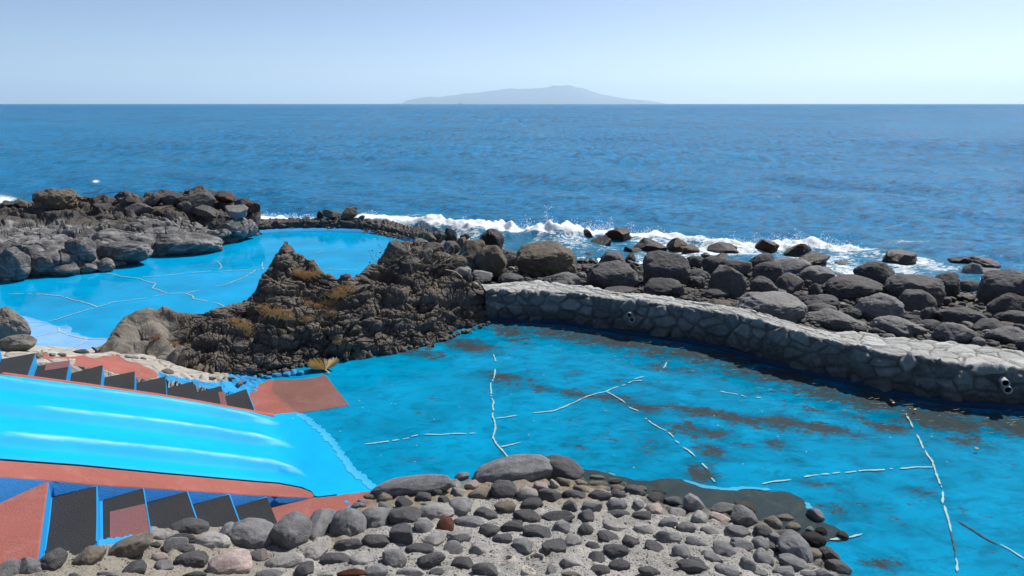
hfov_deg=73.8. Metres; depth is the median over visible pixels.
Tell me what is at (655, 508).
cobble
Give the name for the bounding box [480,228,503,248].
boulder
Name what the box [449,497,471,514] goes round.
cobble
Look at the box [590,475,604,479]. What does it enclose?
cobble
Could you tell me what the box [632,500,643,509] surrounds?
cobble
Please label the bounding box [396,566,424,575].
cobble
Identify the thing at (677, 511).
cobble
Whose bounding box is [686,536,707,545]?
cobble
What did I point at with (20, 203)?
rock
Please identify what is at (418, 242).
rock
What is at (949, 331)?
boulder
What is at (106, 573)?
cobble
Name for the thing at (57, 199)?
rock
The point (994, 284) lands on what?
boulder
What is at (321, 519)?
cobble
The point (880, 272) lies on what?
boulder
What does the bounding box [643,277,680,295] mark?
boulder
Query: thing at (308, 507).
red landing pavement
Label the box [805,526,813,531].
cobble
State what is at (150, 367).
terrace pavement
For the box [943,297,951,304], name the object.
boulder
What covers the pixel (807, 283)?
boulder
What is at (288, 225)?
cobble wall
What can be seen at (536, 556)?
mortar ring
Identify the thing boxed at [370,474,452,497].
cobble
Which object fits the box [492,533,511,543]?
cobble
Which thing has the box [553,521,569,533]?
cobble
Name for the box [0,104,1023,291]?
sea
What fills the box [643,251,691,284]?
boulder
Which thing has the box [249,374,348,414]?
red pool entry pavement
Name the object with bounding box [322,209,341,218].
rock
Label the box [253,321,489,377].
rubble
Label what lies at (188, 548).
cobble
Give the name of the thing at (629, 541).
cobble
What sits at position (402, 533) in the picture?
cobble
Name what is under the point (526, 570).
mortar ring
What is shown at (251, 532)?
cobble
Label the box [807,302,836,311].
boulder
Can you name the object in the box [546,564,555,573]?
cobble
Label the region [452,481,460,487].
cobble
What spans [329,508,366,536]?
cobble
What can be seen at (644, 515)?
cobble
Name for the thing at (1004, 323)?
boulder
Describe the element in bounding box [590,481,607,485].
cobble
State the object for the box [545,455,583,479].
cobble
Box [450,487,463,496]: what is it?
cobble
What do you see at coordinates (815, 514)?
rock
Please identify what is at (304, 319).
grass tuft
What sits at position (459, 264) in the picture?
rock
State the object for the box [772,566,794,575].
cobble
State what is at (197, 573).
cobble
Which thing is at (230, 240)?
rock
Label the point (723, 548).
cobble
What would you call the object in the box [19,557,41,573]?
cobble
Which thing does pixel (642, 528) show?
cobble
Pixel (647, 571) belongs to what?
cobble
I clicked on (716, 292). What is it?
boulder
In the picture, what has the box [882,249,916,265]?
boulder
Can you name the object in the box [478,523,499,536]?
cobble
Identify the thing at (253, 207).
rock
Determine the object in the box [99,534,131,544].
blue painted gutter
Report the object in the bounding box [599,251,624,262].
boulder
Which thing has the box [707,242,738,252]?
boulder
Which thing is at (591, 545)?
cobble
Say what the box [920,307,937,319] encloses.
boulder
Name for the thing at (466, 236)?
rock
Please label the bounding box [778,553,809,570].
cobble
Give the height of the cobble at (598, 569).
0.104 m
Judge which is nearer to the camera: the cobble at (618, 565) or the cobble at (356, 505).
the cobble at (618, 565)
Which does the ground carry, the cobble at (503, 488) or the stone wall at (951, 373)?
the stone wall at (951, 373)
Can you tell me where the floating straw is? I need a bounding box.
[282,327,1017,467]
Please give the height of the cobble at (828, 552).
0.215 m
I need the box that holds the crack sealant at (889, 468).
[847,466,929,472]
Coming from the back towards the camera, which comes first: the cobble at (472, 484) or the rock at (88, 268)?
the rock at (88, 268)
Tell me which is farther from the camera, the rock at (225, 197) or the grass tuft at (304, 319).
the rock at (225, 197)
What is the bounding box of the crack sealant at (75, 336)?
[58,327,105,338]
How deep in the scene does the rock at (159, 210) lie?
23.21 m
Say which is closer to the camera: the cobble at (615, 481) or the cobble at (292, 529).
the cobble at (292, 529)
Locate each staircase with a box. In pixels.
[0,351,254,463]
[0,482,276,563]
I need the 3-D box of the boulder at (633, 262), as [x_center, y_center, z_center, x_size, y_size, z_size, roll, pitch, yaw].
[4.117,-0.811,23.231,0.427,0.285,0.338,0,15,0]
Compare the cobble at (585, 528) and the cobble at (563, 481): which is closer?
the cobble at (585, 528)
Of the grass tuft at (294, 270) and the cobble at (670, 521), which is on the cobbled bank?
the cobble at (670, 521)
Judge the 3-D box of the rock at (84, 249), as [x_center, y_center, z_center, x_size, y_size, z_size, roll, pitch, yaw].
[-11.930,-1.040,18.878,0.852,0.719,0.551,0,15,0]
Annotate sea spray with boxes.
[263,205,865,250]
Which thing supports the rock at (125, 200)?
on the lava shelf
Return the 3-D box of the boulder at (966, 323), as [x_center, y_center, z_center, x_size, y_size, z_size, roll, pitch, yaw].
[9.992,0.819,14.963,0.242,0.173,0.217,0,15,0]
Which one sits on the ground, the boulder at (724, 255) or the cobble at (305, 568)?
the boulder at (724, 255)
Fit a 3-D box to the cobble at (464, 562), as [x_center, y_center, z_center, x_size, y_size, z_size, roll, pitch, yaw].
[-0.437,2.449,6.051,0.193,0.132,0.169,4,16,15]
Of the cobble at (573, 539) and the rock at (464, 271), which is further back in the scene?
the rock at (464, 271)
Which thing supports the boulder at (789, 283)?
on the ground
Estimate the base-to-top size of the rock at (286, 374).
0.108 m
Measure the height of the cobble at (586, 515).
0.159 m
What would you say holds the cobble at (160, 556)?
on the cobbled bank
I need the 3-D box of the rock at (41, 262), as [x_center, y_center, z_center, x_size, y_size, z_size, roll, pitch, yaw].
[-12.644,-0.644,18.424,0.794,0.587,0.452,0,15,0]
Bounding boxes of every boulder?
[469,262,478,271]
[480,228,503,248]
[498,272,522,282]
[501,249,516,255]
[505,254,515,266]
[515,240,576,276]
[544,272,580,284]
[576,259,587,262]
[577,272,586,279]
[581,265,590,270]
[584,229,592,237]
[586,260,637,287]
[590,235,610,245]
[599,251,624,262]
[603,286,634,292]
[605,227,630,241]
[624,247,641,252]
[625,252,635,262]
[627,260,638,265]
[629,263,638,279]
[634,237,666,251]
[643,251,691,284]
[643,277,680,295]
[666,237,687,252]
[672,284,684,296]
[681,243,699,253]
[686,276,705,288]
[687,256,703,268]
[690,268,708,279]
[701,252,710,257]
[701,287,728,298]
[702,255,727,272]
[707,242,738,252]
[708,265,746,298]
[712,299,732,306]
[716,253,728,257]
[724,260,751,276]
[735,291,807,322]
[749,253,774,270]
[750,276,777,291]
[752,261,783,283]
[755,238,779,252]
[774,257,811,272]
[775,272,803,293]
[784,243,810,256]
[798,250,830,265]
[798,265,834,283]
[798,295,812,299]
[803,294,839,309]
[804,280,811,287]
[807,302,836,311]
[807,308,863,329]
[808,283,820,294]
[821,274,884,300]
[834,261,852,264]
[840,302,846,307]
[844,308,861,318]
[853,261,894,283]
[855,292,904,319]
[871,315,927,337]
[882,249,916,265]
[882,333,895,337]
[883,274,945,306]
[898,289,937,311]
[903,314,921,321]
[912,310,919,315]
[916,319,940,330]
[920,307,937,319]
[930,322,976,342]
[935,272,960,296]
[937,307,987,323]
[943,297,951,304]
[947,256,1000,268]
[955,294,975,301]
[960,263,983,273]
[960,280,978,291]
[962,321,972,325]
[970,337,985,345]
[972,318,1003,330]
[976,269,1023,304]
[983,268,999,272]
[983,312,991,317]
[984,326,1023,343]
[986,293,1023,316]
[993,310,1023,324]
[1001,321,1014,326]
[1013,324,1023,329]
[1015,338,1023,349]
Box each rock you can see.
[0,247,30,281]
[0,306,30,338]
[0,334,36,350]
[1,200,14,206]
[14,199,31,208]
[30,253,54,273]
[31,188,83,210]
[49,264,79,273]
[64,237,96,262]
[81,263,97,273]
[82,196,90,201]
[93,203,111,210]
[95,262,114,271]
[96,240,152,262]
[119,196,136,205]
[125,203,153,215]
[142,192,162,206]
[149,205,172,214]
[152,231,223,255]
[160,192,183,206]
[176,201,192,214]
[179,192,215,214]
[193,205,220,216]
[214,192,235,202]
[222,237,239,243]
[224,205,247,218]
[234,198,249,204]
[244,202,260,214]
[272,373,281,376]
[282,371,290,376]
[291,369,296,375]
[296,370,305,375]
[317,211,322,217]
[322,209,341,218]
[341,207,357,219]
[386,240,407,257]
[400,255,424,273]
[413,238,428,245]
[414,248,432,263]
[417,232,436,241]
[423,242,443,252]
[432,251,452,262]
[433,229,445,242]
[443,241,460,253]
[444,227,456,241]
[450,266,470,277]
[452,255,466,267]
[456,237,465,247]
[458,240,481,266]
[460,233,469,239]
[465,274,472,281]
[472,270,492,281]
[474,239,484,247]
[474,245,506,278]
[806,508,824,521]
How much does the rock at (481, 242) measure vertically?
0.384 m
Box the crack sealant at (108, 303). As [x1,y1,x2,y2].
[51,290,197,320]
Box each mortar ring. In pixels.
[497,554,516,565]
[521,565,535,574]
[526,552,544,560]
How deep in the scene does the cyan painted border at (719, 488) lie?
8.27 m
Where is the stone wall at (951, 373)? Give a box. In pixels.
[481,280,1023,410]
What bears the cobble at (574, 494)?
on the cobbled bank
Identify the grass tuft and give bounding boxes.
[152,333,163,339]
[168,340,179,345]
[221,314,240,324]
[224,320,260,330]
[243,328,257,336]
[255,300,293,317]
[255,303,271,310]
[272,309,296,320]
[287,267,303,274]
[293,268,326,280]
[297,315,314,323]
[304,299,315,306]
[313,302,323,309]
[315,299,336,305]
[319,287,358,299]
[323,308,339,316]
[332,282,358,292]
[332,337,344,344]
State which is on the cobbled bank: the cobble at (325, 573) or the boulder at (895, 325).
the cobble at (325, 573)
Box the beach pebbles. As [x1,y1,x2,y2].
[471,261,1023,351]
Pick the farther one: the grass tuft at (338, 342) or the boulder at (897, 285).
the boulder at (897, 285)
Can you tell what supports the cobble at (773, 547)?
on the cobbled bank
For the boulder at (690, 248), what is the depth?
25.53 m
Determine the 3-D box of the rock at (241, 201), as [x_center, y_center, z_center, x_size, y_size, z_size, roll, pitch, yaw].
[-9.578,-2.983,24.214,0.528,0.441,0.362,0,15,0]
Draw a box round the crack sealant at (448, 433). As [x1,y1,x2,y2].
[428,433,470,434]
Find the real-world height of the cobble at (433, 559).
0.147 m
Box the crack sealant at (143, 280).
[107,273,166,292]
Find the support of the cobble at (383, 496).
on the cobbled bank
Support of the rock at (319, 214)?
on the cobble wall at (288, 225)
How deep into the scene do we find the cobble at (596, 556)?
6.26 m
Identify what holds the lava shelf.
on the ground
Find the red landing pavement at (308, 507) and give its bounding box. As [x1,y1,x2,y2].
[271,491,373,521]
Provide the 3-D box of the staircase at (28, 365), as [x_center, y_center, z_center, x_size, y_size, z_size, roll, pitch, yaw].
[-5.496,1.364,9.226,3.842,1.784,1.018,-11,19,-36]
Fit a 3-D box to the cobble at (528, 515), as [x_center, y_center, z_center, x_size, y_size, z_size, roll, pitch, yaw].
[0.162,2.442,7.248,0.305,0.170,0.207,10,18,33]
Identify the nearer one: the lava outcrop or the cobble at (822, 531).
the cobble at (822, 531)
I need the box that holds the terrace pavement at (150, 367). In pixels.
[0,345,262,468]
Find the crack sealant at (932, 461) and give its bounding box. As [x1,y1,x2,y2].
[925,450,941,486]
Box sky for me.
[0,0,1023,103]
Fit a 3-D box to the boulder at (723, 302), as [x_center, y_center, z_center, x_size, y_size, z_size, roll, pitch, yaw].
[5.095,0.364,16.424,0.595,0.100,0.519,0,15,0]
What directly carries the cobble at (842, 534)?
on the pool floor at (895, 517)
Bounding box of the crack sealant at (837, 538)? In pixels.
[830,534,860,539]
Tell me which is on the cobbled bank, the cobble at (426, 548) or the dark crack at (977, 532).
the cobble at (426, 548)
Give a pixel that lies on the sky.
(52, 51)
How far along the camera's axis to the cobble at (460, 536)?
6.59 m
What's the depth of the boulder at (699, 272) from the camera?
20.01 m
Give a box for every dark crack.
[950,532,955,556]
[958,520,997,543]
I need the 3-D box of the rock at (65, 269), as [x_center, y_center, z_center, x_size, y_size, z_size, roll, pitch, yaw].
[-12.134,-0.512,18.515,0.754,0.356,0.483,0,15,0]
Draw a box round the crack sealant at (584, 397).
[534,380,640,412]
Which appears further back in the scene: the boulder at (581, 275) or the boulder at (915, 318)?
the boulder at (581, 275)
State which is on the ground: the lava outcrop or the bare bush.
the lava outcrop
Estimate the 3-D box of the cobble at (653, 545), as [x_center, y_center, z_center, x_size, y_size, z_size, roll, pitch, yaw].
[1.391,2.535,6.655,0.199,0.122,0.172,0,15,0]
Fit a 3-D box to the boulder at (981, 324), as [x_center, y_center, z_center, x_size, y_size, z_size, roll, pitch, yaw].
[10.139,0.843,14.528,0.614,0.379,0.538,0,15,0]
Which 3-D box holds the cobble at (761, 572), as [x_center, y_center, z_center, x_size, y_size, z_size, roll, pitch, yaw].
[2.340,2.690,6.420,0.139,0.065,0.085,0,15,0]
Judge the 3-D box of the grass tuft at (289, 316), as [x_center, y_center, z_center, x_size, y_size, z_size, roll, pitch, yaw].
[-4.036,0.465,12.128,0.582,0.201,0.351,6,16,23]
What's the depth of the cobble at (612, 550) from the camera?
6.41 m
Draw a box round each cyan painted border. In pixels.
[684,480,770,490]
[805,502,812,508]
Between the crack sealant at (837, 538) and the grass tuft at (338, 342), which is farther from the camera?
the grass tuft at (338, 342)
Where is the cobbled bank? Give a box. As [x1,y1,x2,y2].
[13,476,849,575]
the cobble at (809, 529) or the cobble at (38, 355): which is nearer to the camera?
the cobble at (809, 529)
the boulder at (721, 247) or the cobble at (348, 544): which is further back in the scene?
the boulder at (721, 247)
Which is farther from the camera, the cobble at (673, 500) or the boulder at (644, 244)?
the boulder at (644, 244)
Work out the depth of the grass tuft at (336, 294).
12.96 m
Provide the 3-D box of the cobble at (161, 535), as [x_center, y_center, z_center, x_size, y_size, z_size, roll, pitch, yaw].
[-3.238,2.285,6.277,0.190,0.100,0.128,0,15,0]
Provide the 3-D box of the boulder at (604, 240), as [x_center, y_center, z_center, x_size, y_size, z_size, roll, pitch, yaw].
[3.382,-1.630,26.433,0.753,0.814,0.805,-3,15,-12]
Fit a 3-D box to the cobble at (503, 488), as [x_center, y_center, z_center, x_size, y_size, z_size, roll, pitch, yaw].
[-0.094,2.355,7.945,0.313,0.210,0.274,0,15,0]
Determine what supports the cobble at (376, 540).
on the cobbled bank
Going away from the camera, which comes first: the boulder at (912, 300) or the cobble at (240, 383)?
the cobble at (240, 383)
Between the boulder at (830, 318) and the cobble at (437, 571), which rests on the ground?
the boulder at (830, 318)
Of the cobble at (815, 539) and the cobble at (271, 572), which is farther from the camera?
the cobble at (815, 539)
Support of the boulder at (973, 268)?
on the ground
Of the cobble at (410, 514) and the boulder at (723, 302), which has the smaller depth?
the cobble at (410, 514)
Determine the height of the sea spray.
1.442 m
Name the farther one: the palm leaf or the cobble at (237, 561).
the palm leaf
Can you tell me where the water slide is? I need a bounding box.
[0,372,376,506]
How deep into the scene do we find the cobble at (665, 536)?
6.86 m
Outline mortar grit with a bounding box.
[41,478,833,575]
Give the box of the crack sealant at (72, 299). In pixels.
[29,293,97,306]
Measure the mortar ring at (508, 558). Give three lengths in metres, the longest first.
0.209 x 0.188 x 0.060 m
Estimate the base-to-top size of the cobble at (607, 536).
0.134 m
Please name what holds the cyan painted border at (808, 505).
on the pool floor at (895, 517)
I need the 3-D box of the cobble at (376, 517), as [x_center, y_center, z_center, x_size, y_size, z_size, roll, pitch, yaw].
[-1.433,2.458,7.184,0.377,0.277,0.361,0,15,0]
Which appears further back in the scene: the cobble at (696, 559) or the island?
the island
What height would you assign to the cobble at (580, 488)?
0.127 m
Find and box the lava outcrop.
[91,241,485,374]
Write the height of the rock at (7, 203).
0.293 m
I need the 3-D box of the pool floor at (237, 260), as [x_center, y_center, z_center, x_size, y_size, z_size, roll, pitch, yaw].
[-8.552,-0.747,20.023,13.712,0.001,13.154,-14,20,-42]
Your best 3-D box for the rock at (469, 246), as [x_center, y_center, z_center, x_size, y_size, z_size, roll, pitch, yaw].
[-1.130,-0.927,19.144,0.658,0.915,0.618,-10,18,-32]
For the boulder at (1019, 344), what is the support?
on the ground
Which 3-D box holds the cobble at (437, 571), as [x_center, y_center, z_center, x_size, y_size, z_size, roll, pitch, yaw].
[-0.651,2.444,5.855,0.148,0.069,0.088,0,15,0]
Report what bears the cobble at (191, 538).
on the cobbled bank
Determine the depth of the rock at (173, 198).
23.83 m
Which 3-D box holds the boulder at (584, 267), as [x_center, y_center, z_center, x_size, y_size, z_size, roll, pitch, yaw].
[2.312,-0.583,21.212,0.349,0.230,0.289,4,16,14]
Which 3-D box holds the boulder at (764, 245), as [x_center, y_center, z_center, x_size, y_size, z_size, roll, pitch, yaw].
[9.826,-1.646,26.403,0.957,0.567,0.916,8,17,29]
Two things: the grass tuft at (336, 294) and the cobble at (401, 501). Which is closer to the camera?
the cobble at (401, 501)
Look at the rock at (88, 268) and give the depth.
18.69 m
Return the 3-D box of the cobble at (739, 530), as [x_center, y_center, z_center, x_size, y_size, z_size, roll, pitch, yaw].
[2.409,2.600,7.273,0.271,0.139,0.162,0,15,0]
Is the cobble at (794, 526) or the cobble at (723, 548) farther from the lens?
the cobble at (794, 526)
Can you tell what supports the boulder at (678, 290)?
on the ground
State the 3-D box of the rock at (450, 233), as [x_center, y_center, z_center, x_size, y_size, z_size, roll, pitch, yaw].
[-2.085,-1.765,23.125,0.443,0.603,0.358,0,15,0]
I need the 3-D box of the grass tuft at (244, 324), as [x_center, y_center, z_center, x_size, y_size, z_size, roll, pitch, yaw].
[-4.651,0.638,11.758,0.639,0.204,0.402,0,15,0]
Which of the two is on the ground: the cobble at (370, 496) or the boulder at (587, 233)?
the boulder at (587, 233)
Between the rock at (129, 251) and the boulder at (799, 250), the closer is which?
the rock at (129, 251)
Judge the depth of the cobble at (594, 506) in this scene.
7.50 m
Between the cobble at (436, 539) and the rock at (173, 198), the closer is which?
the cobble at (436, 539)
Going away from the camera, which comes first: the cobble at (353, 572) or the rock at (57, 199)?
the cobble at (353, 572)
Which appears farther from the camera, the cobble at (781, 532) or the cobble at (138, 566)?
the cobble at (781, 532)
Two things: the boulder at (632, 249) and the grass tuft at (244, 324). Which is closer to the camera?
the grass tuft at (244, 324)
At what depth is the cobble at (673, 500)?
7.90 m
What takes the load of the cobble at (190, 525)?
on the cobbled bank
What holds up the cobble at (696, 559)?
on the cobbled bank
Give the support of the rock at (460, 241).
on the ground
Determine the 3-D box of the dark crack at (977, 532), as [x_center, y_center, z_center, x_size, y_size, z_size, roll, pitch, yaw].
[5.046,2.648,7.408,0.043,0.001,0.471,-5,16,-20]
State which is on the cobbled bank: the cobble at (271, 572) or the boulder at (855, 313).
the cobble at (271, 572)
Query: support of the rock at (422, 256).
on the lava outcrop
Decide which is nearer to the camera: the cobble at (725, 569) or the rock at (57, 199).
the cobble at (725, 569)
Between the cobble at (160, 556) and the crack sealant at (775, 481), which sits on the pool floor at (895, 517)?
the crack sealant at (775, 481)
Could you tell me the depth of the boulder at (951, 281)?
19.21 m
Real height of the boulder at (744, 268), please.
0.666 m
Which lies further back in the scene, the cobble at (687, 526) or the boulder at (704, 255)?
the boulder at (704, 255)
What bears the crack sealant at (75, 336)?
on the dry pool floor at (58, 338)
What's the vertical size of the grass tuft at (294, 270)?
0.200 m
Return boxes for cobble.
[0,558,20,575]
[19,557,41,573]
[36,353,43,357]
[39,547,67,570]
[72,545,106,565]
[73,349,87,353]
[96,571,118,575]
[107,531,153,558]
[122,559,146,573]
[150,541,160,547]
[151,530,170,539]
[151,552,168,560]
[154,559,173,569]
[161,368,173,373]
[163,537,188,552]
[169,517,209,533]
[170,533,196,543]
[173,550,208,567]
[177,544,194,552]
[182,571,206,575]
[194,531,230,547]
[206,548,252,574]
[219,522,233,534]
[227,517,273,548]
[236,380,242,385]
[250,549,261,561]
[256,569,282,575]
[260,548,266,560]
[264,552,304,567]
[270,510,311,549]
[294,561,313,575]
[303,544,327,560]
[309,508,336,540]
[317,571,331,575]
[319,552,348,564]
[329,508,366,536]
[333,538,361,550]
[336,568,365,575]
[349,551,372,564]
[351,502,366,508]
[357,499,369,502]
[361,534,391,546]
[362,507,390,527]
[364,493,376,498]
[365,563,387,575]
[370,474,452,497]
[377,492,393,501]
[378,501,393,508]
[382,549,406,567]
[388,506,420,524]
[389,523,412,544]
[395,496,412,507]
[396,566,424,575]
[405,543,433,553]
[414,519,433,532]
[415,492,431,501]
[417,552,445,567]
[419,502,454,518]
[423,531,444,545]
[429,568,444,575]
[431,489,443,495]
[437,516,453,530]
[438,496,449,502]
[443,540,463,553]
[446,530,471,542]
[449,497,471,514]
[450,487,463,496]
[451,556,473,568]
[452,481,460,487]
[453,516,482,527]
[454,472,468,480]
[464,480,479,488]
[468,488,492,498]
[471,541,489,554]
[471,562,497,575]
[473,454,552,482]
[473,507,497,519]
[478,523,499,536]
[490,480,516,497]
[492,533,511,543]
[494,500,515,512]
[500,520,522,531]
[512,509,541,522]
[512,537,532,553]
[516,486,537,498]
[521,497,542,509]
[522,524,551,537]
[533,481,548,489]
[538,488,564,501]
[541,510,574,521]
[541,538,566,553]
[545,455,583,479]
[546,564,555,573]
[549,479,560,487]
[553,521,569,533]
[555,477,570,485]
[560,552,583,567]
[561,571,580,575]
[562,489,585,498]
[563,500,577,511]
[565,534,581,545]
[572,485,589,492]
[575,479,587,484]
[577,509,593,521]
[578,522,593,534]
[582,501,601,511]
[585,541,600,548]
[588,489,611,499]
[588,551,604,562]
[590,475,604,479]
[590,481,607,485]
[590,564,609,575]
[596,530,618,542]
[602,519,627,531]
[603,544,628,557]
[606,499,626,509]
[607,509,629,517]
[608,479,622,483]
[608,559,630,571]
[610,484,624,490]
[611,488,625,497]
[622,535,639,546]
[624,484,645,495]
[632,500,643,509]
[632,511,650,519]
[634,522,655,533]
[638,566,660,575]
[644,503,663,514]
[644,539,663,551]
[646,492,664,502]
[652,489,666,494]
[655,531,681,542]
[658,517,677,526]
[664,496,682,504]
[668,507,685,516]
[671,545,690,558]
[676,521,696,532]
[676,559,708,573]
[683,493,704,511]
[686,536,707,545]
[688,556,704,563]
[691,510,707,523]
[700,526,720,534]
[701,550,723,562]
[709,502,733,513]
[709,511,730,521]
[713,540,735,556]
[714,563,739,575]
[725,525,750,536]
[730,504,757,526]
[730,537,753,551]
[734,501,756,512]
[740,556,756,571]
[751,536,769,550]
[753,525,772,537]
[753,547,770,565]
[754,569,767,575]
[764,515,781,529]
[768,533,779,542]
[769,542,777,551]
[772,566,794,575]
[776,514,793,520]
[777,530,813,562]
[778,529,793,534]
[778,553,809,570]
[785,522,800,530]
[800,571,815,575]
[801,532,826,547]
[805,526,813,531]
[810,547,822,559]
[814,568,832,575]
[815,527,826,535]
[819,546,840,559]
[824,559,851,574]
[836,531,848,539]
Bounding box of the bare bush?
[369,221,481,272]
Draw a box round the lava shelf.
[0,185,261,281]
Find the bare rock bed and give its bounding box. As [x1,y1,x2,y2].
[583,469,845,548]
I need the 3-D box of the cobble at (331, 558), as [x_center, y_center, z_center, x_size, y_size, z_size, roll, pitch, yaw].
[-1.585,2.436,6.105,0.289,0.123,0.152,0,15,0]
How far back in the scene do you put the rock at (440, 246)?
15.06 m
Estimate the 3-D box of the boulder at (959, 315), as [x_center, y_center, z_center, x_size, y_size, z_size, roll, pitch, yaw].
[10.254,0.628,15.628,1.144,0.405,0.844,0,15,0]
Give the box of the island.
[395,85,664,103]
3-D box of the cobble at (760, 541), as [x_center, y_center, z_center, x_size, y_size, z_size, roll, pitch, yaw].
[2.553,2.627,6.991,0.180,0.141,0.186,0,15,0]
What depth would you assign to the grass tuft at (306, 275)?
13.16 m
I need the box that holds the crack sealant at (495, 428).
[490,369,507,455]
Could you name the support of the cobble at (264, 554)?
on the cobbled bank
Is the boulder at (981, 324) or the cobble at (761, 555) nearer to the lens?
the cobble at (761, 555)
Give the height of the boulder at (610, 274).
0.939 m
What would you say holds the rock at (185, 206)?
on the lava shelf
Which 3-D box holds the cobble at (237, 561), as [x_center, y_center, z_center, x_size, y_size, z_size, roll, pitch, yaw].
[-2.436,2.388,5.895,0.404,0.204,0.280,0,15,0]
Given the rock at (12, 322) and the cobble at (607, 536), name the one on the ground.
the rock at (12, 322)
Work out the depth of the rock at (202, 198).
23.77 m
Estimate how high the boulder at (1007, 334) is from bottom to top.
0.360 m
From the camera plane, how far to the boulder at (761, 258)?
22.65 m
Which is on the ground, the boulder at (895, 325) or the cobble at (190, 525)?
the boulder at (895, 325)
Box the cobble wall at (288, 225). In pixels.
[257,217,427,241]
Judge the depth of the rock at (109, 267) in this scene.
18.85 m
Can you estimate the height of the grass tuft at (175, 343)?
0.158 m
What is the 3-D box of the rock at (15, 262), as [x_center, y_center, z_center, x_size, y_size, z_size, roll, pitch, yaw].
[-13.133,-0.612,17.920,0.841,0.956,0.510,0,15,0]
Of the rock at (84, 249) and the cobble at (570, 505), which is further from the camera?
the rock at (84, 249)
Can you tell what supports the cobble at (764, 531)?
on the cobbled bank
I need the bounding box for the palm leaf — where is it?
[306,357,338,372]
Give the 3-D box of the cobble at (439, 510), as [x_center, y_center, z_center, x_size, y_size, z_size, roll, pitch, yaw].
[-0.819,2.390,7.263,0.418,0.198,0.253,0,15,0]
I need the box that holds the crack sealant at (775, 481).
[762,479,790,483]
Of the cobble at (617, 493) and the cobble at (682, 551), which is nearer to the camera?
the cobble at (682, 551)
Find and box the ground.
[315,226,1019,350]
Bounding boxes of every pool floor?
[0,232,401,337]
[22,316,107,348]
[105,320,1023,575]
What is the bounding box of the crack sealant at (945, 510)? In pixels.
[944,505,951,531]
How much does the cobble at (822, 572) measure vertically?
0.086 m
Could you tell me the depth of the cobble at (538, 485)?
8.06 m
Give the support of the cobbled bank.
on the ground
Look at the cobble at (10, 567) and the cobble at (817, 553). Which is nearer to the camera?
the cobble at (10, 567)
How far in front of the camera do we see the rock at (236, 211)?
22.84 m
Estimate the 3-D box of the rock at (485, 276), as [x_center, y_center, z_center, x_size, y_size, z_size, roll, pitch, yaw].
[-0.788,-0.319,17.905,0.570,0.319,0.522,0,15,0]
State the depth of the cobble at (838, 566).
6.75 m
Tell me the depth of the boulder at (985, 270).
22.29 m
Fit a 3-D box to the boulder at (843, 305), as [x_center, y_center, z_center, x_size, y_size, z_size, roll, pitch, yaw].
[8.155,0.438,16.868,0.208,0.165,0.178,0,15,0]
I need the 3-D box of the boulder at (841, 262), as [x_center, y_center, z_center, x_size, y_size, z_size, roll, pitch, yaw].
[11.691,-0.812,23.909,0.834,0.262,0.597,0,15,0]
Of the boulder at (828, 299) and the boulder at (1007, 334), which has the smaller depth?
the boulder at (1007, 334)
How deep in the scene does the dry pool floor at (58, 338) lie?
13.58 m
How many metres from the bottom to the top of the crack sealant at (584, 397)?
0.001 m
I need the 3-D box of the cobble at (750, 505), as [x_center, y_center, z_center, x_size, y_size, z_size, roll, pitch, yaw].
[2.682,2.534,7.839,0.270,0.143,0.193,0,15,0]
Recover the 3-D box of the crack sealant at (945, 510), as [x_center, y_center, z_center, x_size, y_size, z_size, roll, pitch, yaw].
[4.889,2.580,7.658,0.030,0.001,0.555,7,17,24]
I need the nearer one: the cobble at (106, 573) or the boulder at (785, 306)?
the cobble at (106, 573)
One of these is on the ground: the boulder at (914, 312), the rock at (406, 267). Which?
the boulder at (914, 312)
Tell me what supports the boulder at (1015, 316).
on the ground
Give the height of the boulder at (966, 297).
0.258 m
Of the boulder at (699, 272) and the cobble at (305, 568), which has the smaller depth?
the cobble at (305, 568)
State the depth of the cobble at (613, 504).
7.63 m
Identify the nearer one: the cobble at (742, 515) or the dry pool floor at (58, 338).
the cobble at (742, 515)
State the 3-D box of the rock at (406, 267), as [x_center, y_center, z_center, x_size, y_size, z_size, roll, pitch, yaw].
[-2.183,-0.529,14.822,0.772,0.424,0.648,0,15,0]
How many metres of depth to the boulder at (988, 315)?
15.85 m
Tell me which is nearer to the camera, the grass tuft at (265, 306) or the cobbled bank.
the cobbled bank
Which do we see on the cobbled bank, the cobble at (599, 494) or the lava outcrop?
the cobble at (599, 494)
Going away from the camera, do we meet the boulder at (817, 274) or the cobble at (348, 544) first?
the cobble at (348, 544)
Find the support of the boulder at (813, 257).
on the ground
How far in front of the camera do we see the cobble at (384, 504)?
7.59 m
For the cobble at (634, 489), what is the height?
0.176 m
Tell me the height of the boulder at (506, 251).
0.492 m
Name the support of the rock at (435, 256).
on the lava outcrop
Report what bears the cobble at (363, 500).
on the cobbled bank
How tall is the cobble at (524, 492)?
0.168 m
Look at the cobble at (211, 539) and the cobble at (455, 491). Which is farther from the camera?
the cobble at (455, 491)
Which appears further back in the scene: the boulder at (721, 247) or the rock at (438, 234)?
the boulder at (721, 247)
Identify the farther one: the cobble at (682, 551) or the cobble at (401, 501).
the cobble at (401, 501)
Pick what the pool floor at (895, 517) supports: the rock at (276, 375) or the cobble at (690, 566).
the rock at (276, 375)
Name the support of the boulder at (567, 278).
on the ground
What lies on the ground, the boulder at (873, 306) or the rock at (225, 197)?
the boulder at (873, 306)
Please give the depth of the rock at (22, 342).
9.43 m
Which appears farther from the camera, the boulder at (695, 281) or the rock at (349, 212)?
the rock at (349, 212)
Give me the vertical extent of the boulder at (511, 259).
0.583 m
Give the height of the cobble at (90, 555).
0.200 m
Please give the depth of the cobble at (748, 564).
6.45 m

